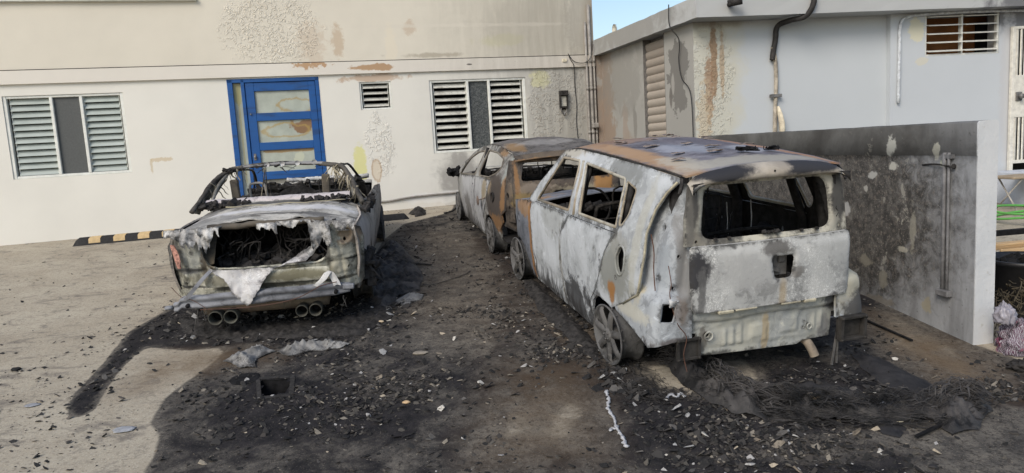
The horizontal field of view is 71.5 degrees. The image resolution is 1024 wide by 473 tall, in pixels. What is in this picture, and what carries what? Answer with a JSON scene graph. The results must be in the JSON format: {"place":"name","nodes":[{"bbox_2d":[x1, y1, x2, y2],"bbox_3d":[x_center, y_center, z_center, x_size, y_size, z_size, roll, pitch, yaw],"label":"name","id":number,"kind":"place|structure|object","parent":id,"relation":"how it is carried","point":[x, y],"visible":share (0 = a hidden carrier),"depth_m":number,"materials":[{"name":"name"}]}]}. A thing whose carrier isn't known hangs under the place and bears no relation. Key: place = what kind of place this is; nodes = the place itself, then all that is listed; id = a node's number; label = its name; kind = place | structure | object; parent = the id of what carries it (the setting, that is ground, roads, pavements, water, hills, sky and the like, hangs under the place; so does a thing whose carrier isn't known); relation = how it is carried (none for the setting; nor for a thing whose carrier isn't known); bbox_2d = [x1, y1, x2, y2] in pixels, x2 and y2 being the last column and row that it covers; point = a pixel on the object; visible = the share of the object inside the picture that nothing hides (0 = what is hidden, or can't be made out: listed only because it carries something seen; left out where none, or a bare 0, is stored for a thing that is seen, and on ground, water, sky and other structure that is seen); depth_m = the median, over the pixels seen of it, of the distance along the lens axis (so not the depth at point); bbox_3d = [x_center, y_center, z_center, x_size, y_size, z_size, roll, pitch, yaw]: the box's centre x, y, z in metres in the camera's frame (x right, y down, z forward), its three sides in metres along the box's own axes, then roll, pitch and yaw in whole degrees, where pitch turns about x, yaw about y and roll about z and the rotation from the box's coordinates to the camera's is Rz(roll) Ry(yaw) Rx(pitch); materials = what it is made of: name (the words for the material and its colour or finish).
{"place":"outdoors","nodes":[
{"label":"outdoors","id":0,"kind":"place"},
{"bbox_2d":[0,203,1023,472],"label":"ground","id":1,"kind":"structure","parent":0,"point":[568,415],"depth_m":5.13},
{"bbox_2d":[10,367,20,370],"bbox_3d":[-4.053,1.083,5.801,0.079,0.032,0.064,-3,7,0],"label":"char lump","id":2,"kind":"object","parent":1,"relation":"on","point":[15,368],"visible":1,"depth_m":5.78,"materials":[{"name":"black"}]},
{"bbox_2d":[24,403,40,406],"bbox_3d":[-3.448,1.212,5.110,0.112,0.012,0.086,-3,7,0],"label":"foil scrap","id":3,"kind":"object","parent":1,"relation":"on","point":[31,404],"visible":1,"depth_m":5.10,"materials":[{"name":"silver metal"}]},
{"bbox_2d":[112,426,135,432],"bbox_3d":[-2.551,1.265,4.662,0.154,0.014,0.104,-3,7,0],"label":"foil scrap","id":4,"kind":"object","parent":1,"relation":"on","point":[123,429],"visible":1,"depth_m":4.65,"materials":[{"name":"silver metal"}]},
{"bbox_2d":[72,229,178,246],"bbox_3d":[-5.760,-0.008,10.942,1.779,0.113,0.160,-6,13,-14],"label":"wheel stop","id":5,"kind":"object","parent":1,"relation":"on","point":[114,238],"visible":0.73,"depth_m":10.83,"materials":[{"name":"concrete"}]},
{"bbox_2d":[0,206,479,471],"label":"black flakes","id":6,"kind":"object","parent":1,"relation":"on","point":[68,418],"visible":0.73,"depth_m":5.18,"materials":[{"name":"black"}]},
{"bbox_2d":[230,373,259,384],"bbox_3d":[-2.032,1.079,5.400,0.230,0.033,0.226,-3,7,0],"label":"debris","id":7,"kind":"object","parent":1,"relation":"on","point":[239,379],"visible":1,"depth_m":5.39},
{"bbox_2d":[223,344,274,367],"bbox_3d":[-2.127,0.963,5.807,0.402,0.103,0.381,2,9,35],"label":"ash cloth","id":8,"kind":"object","parent":1,"relation":"on","point":[248,357],"visible":1,"depth_m":5.75,"materials":[{"name":"grey fabric"}]},
{"bbox_2d":[166,295,375,328],"bbox_3d":[-2.022,0.708,6.987,2.482,0.162,1.434,-7,8,-27],"label":"charred fibre mat","id":9,"kind":"object","parent":1,"relation":"on","point":[334,315],"visible":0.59,"depth_m":6.85,"materials":[{"name":"black fabric"}]},
{"bbox_2d":[163,159,384,330],"bbox_3d":[-2.429,-0.268,8.418,1.892,1.390,4.755,-4,12,-7],"label":"sedan wreck","id":10,"kind":"object","parent":1,"relation":"on","point":[336,222],"visible":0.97,"depth_m":6.51,"materials":[{"name":"beige metal"}]},
{"bbox_2d":[209,246,315,305],"bbox_3d":[-2.150,0.350,6.211,0.929,0.468,0.108,-5,7,-15],"label":"ash sheet","id":11,"kind":"object","parent":10,"relation":"on","point":[244,285],"visible":1,"depth_m":6.17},
{"bbox_2d":[363,205,376,245],"bbox_3d":[-1.601,-0.043,7.997,0.124,0.701,1.060,-4,12,-7],"label":"rear door","id":12,"kind":"structure","parent":10,"relation":"in","point":[372,216],"depth_m":7.89,"materials":[{"name":"grey metal"}]},
{"bbox_2d":[374,190,379,245],"bbox_3d":[-1.745,-0.232,9.034,0.128,0.641,1.030,-4,12,-7],"label":"front door","id":13,"kind":"structure","parent":10,"relation":"in","point":[377,203],"depth_m":9.01,"materials":[{"name":"grey metal"}]},
{"bbox_2d":[256,375,294,399],"bbox_3d":[-1.749,1.211,5.249,0.294,0.259,0.464,-5,7,-14],"label":"drain pit","id":14,"kind":"object","parent":1,"relation":"in","point":[279,384],"visible":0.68,"depth_m":5.38,"materials":[{"name":"black concrete"}]},
{"bbox_2d":[179,305,392,339],"bbox_3d":[-2.193,0.811,6.659,2.144,0.110,0.923,-3,7,0],"label":"charred heap","id":15,"kind":"object","parent":1,"relation":"on","point":[351,325],"visible":0.96,"depth_m":6.43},
{"bbox_2d":[0,0,595,245],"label":"building","id":16,"kind":"structure","parent":1,"relation":"on","point":[97,150],"depth_m":11.70,"materials":[{"name":"paint"}]},
{"bbox_2d":[2,92,131,178],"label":"window","id":17,"kind":"structure","parent":16,"relation":"in","point":[62,135],"depth_m":11.12,"materials":[{"name":"white metal"}]},
{"bbox_2d":[244,81,322,187],"bbox_3d":[-3.782,-1.360,11.947,1.112,2.434,0.093,-5,7,-14],"label":"door leaf","id":18,"kind":"structure","parent":16,"relation":"in","point":[286,103],"depth_m":11.91,"materials":[{"name":"blue paint"}]},
{"bbox_2d":[0,54,587,70],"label":"cable","id":19,"kind":"object","parent":16,"relation":"attached to","point":[279,63],"visible":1,"depth_m":11.70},
{"bbox_2d":[359,81,392,109],"bbox_3d":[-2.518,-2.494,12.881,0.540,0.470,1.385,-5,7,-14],"label":"window","id":20,"kind":"structure","parent":16,"relation":"in","point":[373,95],"depth_m":12.29,"materials":[{"name":"white metal"}]},
{"bbox_2d":[381,191,458,202],"bbox_3d":[-1.297,-0.732,12.637,3.201,0.115,0.045,-5,7,-14],"label":"cable","id":21,"kind":"object","parent":16,"relation":"attached to","point":[418,196],"visible":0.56,"depth_m":12.53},
{"bbox_2d":[429,77,527,153],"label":"window","id":22,"kind":"structure","parent":16,"relation":"in","point":[467,115],"depth_m":12.80,"materials":[{"name":"white metal"}]},
{"bbox_2d":[559,90,568,115],"bbox_3d":[0.954,-2.444,13.029,0.160,0.454,0.100,-5,7,-14],"label":"wall lamp","id":23,"kind":"object","parent":16,"relation":"attached to","point":[563,99],"visible":1,"depth_m":13.02,"materials":[{"name":"metal"}]},
{"bbox_2d":[568,55,577,135],"bbox_3d":[1.148,-2.471,13.085,0.160,1.723,0.045,-9,9,-38],"label":"cable","id":24,"kind":"object","parent":16,"relation":"attached to","point":[575,95],"visible":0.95,"depth_m":13.12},
{"bbox_2d":[568,41,592,62],"bbox_3d":[1.255,-3.364,12.982,0.492,0.397,0.023,-5,7,-12],"label":"cable","id":25,"kind":"object","parent":16,"relation":"attached to","point":[590,56],"visible":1,"depth_m":13.01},
{"bbox_2d":[584,22,590,141],"bbox_3d":[1.416,-2.436,13.170,0.056,3.000,0.059,-3,7,0],"label":"conduit","id":26,"kind":"object","parent":16,"relation":"attached to","point":[587,87],"visible":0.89,"depth_m":13.11,"materials":[{"name":"grey metal"}]},
{"bbox_2d":[586,5,594,143],"bbox_3d":[1.479,-2.591,13.170,0.072,3.300,0.076,-3,7,0],"label":"conduit","id":27,"kind":"object","parent":16,"relation":"attached to","point":[591,89],"visible":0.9,"depth_m":13.10,"materials":[{"name":"grey metal"}]},
{"bbox_2d":[592,44,597,142],"bbox_3d":[1.567,-2.251,13.231,0.046,2.600,0.049,-3,7,0],"label":"conduit","id":28,"kind":"object","parent":16,"relation":"attached to","point":[595,94],"visible":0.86,"depth_m":13.17,"materials":[{"name":"grey metal"}]},
{"bbox_2d":[591,123,598,127],"bbox_3d":[1.546,-2.064,13.199,0.120,0.090,0.090,-5,7,-14],"label":"junction box","id":29,"kind":"object","parent":28,"relation":"attached to","point":[595,125],"visible":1,"depth_m":13.16,"materials":[{"name":"grey plastic"}]},
{"bbox_2d":[276,339,349,355],"bbox_3d":[-1.671,0.900,5.972,0.596,0.098,0.231,-6,8,-19],"label":"ash cloth","id":30,"kind":"object","parent":1,"relation":"on","point":[297,347],"visible":1,"depth_m":5.93,"materials":[{"name":"grey fabric"}]},
{"bbox_2d":[366,239,422,306],"bbox_3d":[-1.381,0.353,8.449,0.614,0.361,3.358,-4,7,-8],"label":"charred heap","id":31,"kind":"object","parent":1,"relation":"on","point":[401,271],"visible":0.87,"depth_m":7.94,"materials":[{"name":"black"}]},
{"bbox_2d":[384,213,408,220],"bbox_3d":[-1.960,-0.316,11.573,0.550,0.090,0.160,-6,13,-14],"label":"wheel stop","id":32,"kind":"object","parent":1,"relation":"on","point":[393,217],"visible":0.72,"depth_m":11.54,"materials":[{"name":"concrete"}]},
{"bbox_2d":[395,292,423,305],"bbox_3d":[-1.047,0.625,7.190,0.253,0.076,0.397,0,8,24],"label":"ash cloth","id":33,"kind":"object","parent":1,"relation":"on","point":[411,296],"visible":0.98,"depth_m":7.17,"materials":[{"name":"grey fabric"}]},
{"bbox_2d":[409,206,425,216],"bbox_3d":[-1.602,-0.428,12.033,0.308,0.139,0.674,-3,7,0],"label":"charred clump","id":34,"kind":"object","parent":1,"relation":"on","point":[417,211],"visible":1,"depth_m":11.88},
{"bbox_2d":[413,350,427,354],"bbox_3d":[-0.736,0.939,5.747,0.128,0.019,0.095,-2,7,9],"label":"plaster chunk","id":35,"kind":"object","parent":1,"relation":"on","point":[420,352],"visible":1,"depth_m":5.72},
{"bbox_2d":[422,271,469,284],"bbox_3d":[-0.693,0.461,7.883,0.698,0.048,0.109,-10,10,-44],"label":"cable","id":36,"kind":"object","parent":1,"relation":"on","point":[446,280],"visible":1,"depth_m":7.79,"materials":[{"name":"black rubber"}]},
{"bbox_2d":[14,244,941,472],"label":"plaster flakes","id":37,"kind":"object","parent":1,"relation":"on","point":[780,443],"visible":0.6,"depth_m":4.71,"materials":[{"name":"white paint"}]},
{"bbox_2d":[446,137,620,251],"bbox_3d":[0.134,-0.775,10.222,1.853,1.367,3.839,-6,13,-13],"label":"rusted hatchback wreck","id":38,"kind":"object","parent":1,"relation":"on","point":[485,201],"visible":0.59,"depth_m":8.85,"materials":[{"name":"grey paint"}]},
{"bbox_2d":[460,175,478,225],"bbox_3d":[-0.620,-0.594,10.347,0.080,0.702,1.180,-6,13,-13],"label":"front door","id":39,"kind":"structure","parent":38,"relation":"in","point":[467,183],"depth_m":10.30,"materials":[{"name":"grey paint"}]},
{"bbox_2d":[474,177,489,231],"bbox_3d":[-0.374,-0.421,9.360,0.080,0.763,0.975,-6,13,-13],"label":"rear door","id":40,"kind":"structure","parent":38,"relation":"in","point":[481,184],"depth_m":9.41,"materials":[{"name":"grey paint"}]},
{"bbox_2d":[460,150,503,177],"bbox_3d":[-0.418,-1.002,9.703,0.195,0.354,2.286,-5,7,-14],"label":"window frame","id":41,"kind":"structure","parent":38,"relation":"in","point":[488,152],"depth_m":9.52,"materials":[{"name":"grey metal"}]},
{"bbox_2d":[563,167,577,178],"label":"front door","id":42,"kind":"structure","parent":38,"relation":"in","point":[566,169],"depth_m":10.85,"materials":[{"name":"grey paint"}]},
{"bbox_2d":[593,169,607,175],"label":"rear door","id":43,"kind":"structure","parent":38,"relation":"in","point":[597,172],"depth_m":9.57,"materials":[{"name":"grey paint"}]},
{"bbox_2d":[77,214,1023,472],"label":"rubble","id":44,"kind":"object","parent":1,"relation":"on","point":[799,447],"visible":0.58,"depth_m":4.74,"materials":[{"name":"grey gravel"}]},
{"bbox_2d":[88,212,1023,472],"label":"charred debris","id":45,"kind":"object","parent":1,"relation":"on","point":[597,387],"visible":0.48,"depth_m":4.89,"materials":[{"name":"black"}]},
{"bbox_2d":[522,278,597,360],"bbox_3d":[0.383,0.692,6.614,0.248,0.245,2.515,-5,7,-12],"label":"charred heap","id":46,"kind":"object","parent":1,"relation":"on","point":[553,313],"visible":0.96,"depth_m":6.34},
{"bbox_2d":[505,256,689,406],"bbox_3d":[0.490,0.661,6.719,0.608,0.418,4.380,-5,7,-13],"label":"debris","id":47,"kind":"object","parent":1,"relation":"on","point":[644,381],"visible":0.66,"depth_m":5.00,"materials":[{"name":"black"}]},
{"bbox_2d":[604,390,629,447],"bbox_3d":[0.642,1.138,4.504,0.064,0.089,0.778,-4,7,-1],"label":"molten trail","id":48,"kind":"object","parent":1,"relation":"on","point":[622,437],"visible":1,"depth_m":4.42,"materials":[{"name":"metal"}]},
{"bbox_2d":[664,392,685,400],"bbox_3d":[1.077,1.068,4.746,0.169,0.028,0.088,-6,8,-23],"label":"molten trail","id":49,"kind":"object","parent":1,"relation":"on","point":[672,394],"visible":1,"depth_m":4.75,"materials":[{"name":"metal"}]},
{"bbox_2d":[510,137,867,370],"bbox_3d":[1.201,-0.136,6.579,1.776,1.584,3.988,-6,13,-14],"label":"hatchback wreck","id":50,"kind":"object","parent":1,"relation":"on","point":[648,254],"visible":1,"depth_m":4.89,"materials":[{"name":"paint"}]},
{"bbox_2d":[531,202,568,301],"bbox_3d":[0.374,0.110,6.637,0.087,0.819,1.065,-6,13,-14],"label":"front door","id":51,"kind":"structure","parent":50,"relation":"in","point":[547,222],"depth_m":6.65,"materials":[{"name":"paint"}]},
{"bbox_2d":[537,156,636,227],"bbox_3d":[0.577,-0.389,5.932,0.178,0.466,2.026,-6,13,-14],"label":"window frame","id":52,"kind":"structure","parent":50,"relation":"in","point":[588,164],"depth_m":5.87,"materials":[{"name":"grey metal"}]},
{"bbox_2d":[560,216,614,321],"bbox_3d":[0.605,0.276,5.767,0.088,0.853,1.164,-6,13,-14],"label":"rear door","id":53,"kind":"structure","parent":50,"relation":"in","point":[583,244],"depth_m":5.79,"materials":[{"name":"paint"}]},
{"bbox_2d":[706,149,722,151],"bbox_3d":[1.462,-0.623,5.127,0.126,0.018,0.068,-4,7,-2],"label":"roof flake","id":54,"kind":"object","parent":50,"relation":"on","point":[710,150],"visible":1,"depth_m":5.12,"materials":[{"name":"paint"}]},
{"bbox_2d":[703,192,731,238],"bbox_3d":[1.940,-0.051,7.033,0.087,0.819,1.065,-6,13,-14],"label":"front door","id":55,"kind":"structure","parent":50,"relation":"in","point":[712,201],"depth_m":6.85,"materials":[{"name":"paint"}]},
{"bbox_2d":[689,177,812,207],"bbox_3d":[2.001,-0.536,6.291,0.178,0.466,2.026,-6,13,-14],"label":"window frame","id":56,"kind":"structure","parent":50,"relation":"in","point":[748,190],"depth_m":5.96,"materials":[{"name":"grey metal"}]},
{"bbox_2d":[729,200,806,236],"bbox_3d":[2.182,0.114,6.165,0.088,0.853,1.164,-6,13,-14],"label":"rear door","id":57,"kind":"structure","parent":50,"relation":"in","point":[786,219],"depth_m":6.06,"materials":[{"name":"paint"}]},
{"bbox_2d":[664,348,815,422],"bbox_3d":[1.437,0.983,4.829,0.472,0.237,1.265,-7,8,-28],"label":"charred bumper","id":58,"kind":"object","parent":1,"relation":"on","point":[692,380],"visible":0.68,"depth_m":4.57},
{"bbox_2d":[593,0,1023,185],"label":"white building","id":59,"kind":"structure","parent":1,"relation":"on","point":[837,60],"depth_m":10.35,"materials":[{"name":"paint"}]},
{"bbox_2d":[612,24,616,31],"bbox_3d":[1.982,-3.849,13.598,0.057,0.424,0.190,-5,7,-14],"label":"rooftop antenna","id":60,"kind":"object","parent":59,"relation":"on","point":[614,27],"visible":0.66,"depth_m":13.63,"materials":[{"name":"metal"}]},
{"bbox_2d":[668,4,693,136],"bbox_3d":[2.469,-2.321,10.175,0.176,2.001,0.393,-9,9,-38],"label":"wire","id":61,"kind":"object","parent":59,"relation":"hanging from","point":[680,71],"visible":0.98,"depth_m":10.17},
{"bbox_2d":[727,0,742,6],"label":"security camera","id":62,"kind":"object","parent":59,"relation":"attached to","point":[730,3],"visible":1,"depth_m":9.42,"materials":[{"name":"black plastic"}]},
{"bbox_2d":[773,54,777,131],"bbox_3d":[3.780,-1.649,10.211,0.105,2.107,0.059,-5,7,-13],"label":"drain pipe","id":63,"kind":"object","parent":59,"relation":"attached to","point":[775,63],"visible":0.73,"depth_m":10.15,"materials":[{"name":"beige plastic"}]},
{"bbox_2d":[769,94,781,97],"bbox_3d":[3.765,-2.010,10.145,0.170,0.045,0.050,-4,7,-8],"label":"pipe clamp","id":64,"kind":"object","parent":59,"relation":"attached to","point":[774,95],"visible":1,"depth_m":10.12,"materials":[{"name":"metal"}]},
{"bbox_2d":[777,106,784,131],"bbox_3d":[3.862,-1.608,10.187,0.106,0.526,0.131,-4,7,-8],"label":"cloth wrap","id":65,"kind":"object","parent":59,"relation":"attached to","point":[781,121],"visible":0.66,"depth_m":10.14,"materials":[{"name":"beige fabric"}]},
{"bbox_2d":[770,0,816,60],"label":"service pipe","id":66,"kind":"object","parent":59,"relation":"attached to","point":[806,15],"visible":1,"depth_m":9.91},
{"bbox_2d":[897,9,1023,102],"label":"conduit","id":67,"kind":"object","parent":59,"relation":"attached to","point":[929,14],"visible":1,"depth_m":10.29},
{"bbox_2d":[925,12,998,55],"bbox_3d":[6.561,-3.017,10.685,1.800,1.230,0.640,-4,7,-8],"label":"window","id":68,"kind":"structure","parent":59,"relation":"in","point":[943,36],"depth_m":10.96,"materials":[{"name":"white metal"}]},
{"bbox_2d":[974,22,1023,169],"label":"screen door","id":69,"kind":"structure","parent":59,"relation":"in","point":[1015,143],"depth_m":10.63,"materials":[{"name":"paint"}]},
{"bbox_2d":[655,342,998,428],"bbox_3d":[1.904,0.941,4.652,2.198,0.312,0.962,1,8,30],"label":"charred fibre mat","id":70,"kind":"object","parent":1,"relation":"on","point":[959,389],"visible":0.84,"depth_m":4.37,"materials":[{"name":"black"}]},
{"bbox_2d":[790,381,865,403],"bbox_3d":[1.980,1.017,4.687,0.658,0.088,0.334,-3,7,0],"label":"burnt board","id":71,"kind":"object","parent":1,"relation":"on","point":[809,383],"visible":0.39,"depth_m":4.70,"materials":[{"name":"black wood"}]},
{"bbox_2d":[701,120,998,344],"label":"boundary wall","id":72,"kind":"structure","parent":1,"relation":"on","point":[892,190],"depth_m":5.88,"materials":[{"name":"paint"}]},
{"bbox_2d":[922,163,955,168],"bbox_3d":[3.345,-0.555,5.585,0.034,0.041,0.376,-4,7,-6],"label":"wall bracket","id":73,"kind":"object","parent":72,"relation":"attached to","point":[952,166],"depth_m":5.50,"materials":[{"name":"black metal"}]},
{"bbox_2d":[935,152,954,297],"bbox_3d":[3.376,-0.088,5.540,0.055,1.125,0.130,-4,7,-8],"label":"conduit","id":74,"kind":"object","parent":72,"relation":"attached to","point":[946,157],"visible":1,"depth_m":5.54,"materials":[{"name":"grey metal"}]},
{"bbox_2d":[873,421,906,437],"bbox_3d":[2.244,1.129,4.224,0.169,0.034,0.260,-3,7,0],"label":"burnt board","id":75,"kind":"object","parent":1,"relation":"on","point":[893,430],"visible":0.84,"depth_m":4.17,"materials":[{"name":"black wood"}]},
{"bbox_2d":[867,319,912,340],"bbox_3d":[3.033,0.753,5.732,0.021,0.013,0.505,-5,12,-13],"label":"burnt strip","id":76,"kind":"object","parent":1,"relation":"on","point":[891,331],"visible":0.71,"depth_m":5.70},
{"bbox_2d":[852,354,932,395],"bbox_3d":[2.636,0.946,4.907,0.334,0.112,0.770,-3,7,0],"label":"burnt board","id":77,"kind":"object","parent":1,"relation":"on","point":[880,368],"visible":0.78,"depth_m":4.86,"materials":[{"name":"black wood"}]},
{"bbox_2d":[812,382,992,435],"bbox_3d":[2.412,1.044,4.352,1.206,0.179,0.540,-3,7,0],"label":"charred bumper","id":78,"kind":"object","parent":1,"relation":"on","point":[965,420],"visible":0.66,"depth_m":4.29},
{"bbox_2d":[914,422,943,437],"bbox_3d":[2.436,1.125,4.138,0.282,0.013,0.020,-10,9,-29],"label":"burnt strip","id":79,"kind":"object","parent":1,"relation":"on","point":[926,431],"visible":1,"depth_m":4.12,"materials":[{"name":"black wood"}]},
{"bbox_2d":[993,277,1023,336],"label":"brush heap","id":80,"kind":"object","parent":1,"relation":"on","point":[1020,305],"visible":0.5,"depth_m":5.60,"materials":[{"name":"brown plant"}]},
{"bbox_2d":[994,251,1023,317],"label":"bin","id":81,"kind":"object","parent":1,"relation":"on","point":[1009,265],"visible":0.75,"depth_m":5.75,"materials":[{"name":"black plastic"}]},
{"bbox_2d":[994,317,1023,356],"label":"cloth bundle","id":82,"kind":"object","parent":1,"relation":"on","point":[1009,339],"visible":0.98,"depth_m":5.15,"materials":[{"name":"pink fabric"}]},
{"bbox_2d":[992,300,1017,324],"bbox_3d":[3.589,0.545,5.180,0.155,0.170,0.148,-6,8,-18],"label":"plastic bag","id":83,"kind":"object","parent":82,"relation":"on","point":[1004,313],"visible":1,"depth_m":5.14,"materials":[{"name":"white plastic"}]},
{"bbox_2d":[996,204,1023,219],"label":"garden hose","id":84,"kind":"object","parent":1,"relation":"on","point":[1018,212],"visible":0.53,"depth_m":9.27,"materials":[{"name":"green rubber"}]},
{"bbox_2d":[996,228,1023,235],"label":"metal frame","id":85,"kind":"object","parent":1,"relation":"on","point":[1016,231],"visible":0.09,"depth_m":6.81,"materials":[{"name":"black metal"}]},
{"bbox_2d":[996,240,1023,251],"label":"wooden crate","id":86,"kind":"object","parent":85,"relation":"on","point":[1017,245],"visible":0.12,"depth_m":6.48,"materials":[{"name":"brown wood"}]},
{"bbox_2d":[997,169,1023,203],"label":"plinth","id":87,"kind":"structure","parent":1,"relation":"on","point":[1017,195],"depth_m":10.38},
{"bbox_2d":[997,174,1023,210],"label":"folding table","id":88,"kind":"object","parent":1,"relation":"on","point":[1015,176],"visible":0.7,"depth_m":9.90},
{"bbox_2d":[1005,358,1023,371],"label":"charred clump","id":89,"kind":"object","parent":1,"relation":"on","point":[1016,365],"visible":1,"depth_m":4.89,"materials":[{"name":"black"}]},
{"bbox_2d":[592,0,685,39],"label":"sky","id":90,"kind":"structure","parent":0,"point":[605,13],"materials":[{"name":"blue"}]},
{"bbox_2d":[735,146,759,150],"bbox_3d":[1.641,-0.614,4.967,0.170,0.039,0.091,-6,13,-14],"label":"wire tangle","id":91,"kind":"object","parent":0,"point":[746,148],"visible":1,"depth_m":4.95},
{"bbox_2d":[763,145,779,149],"bbox_3d":[1.868,-0.637,5.090,0.127,0.036,0.067,-6,13,-14],"label":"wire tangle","id":92,"kind":"object","parent":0,"point":[774,147],"visible":1,"depth_m":5.08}
]}

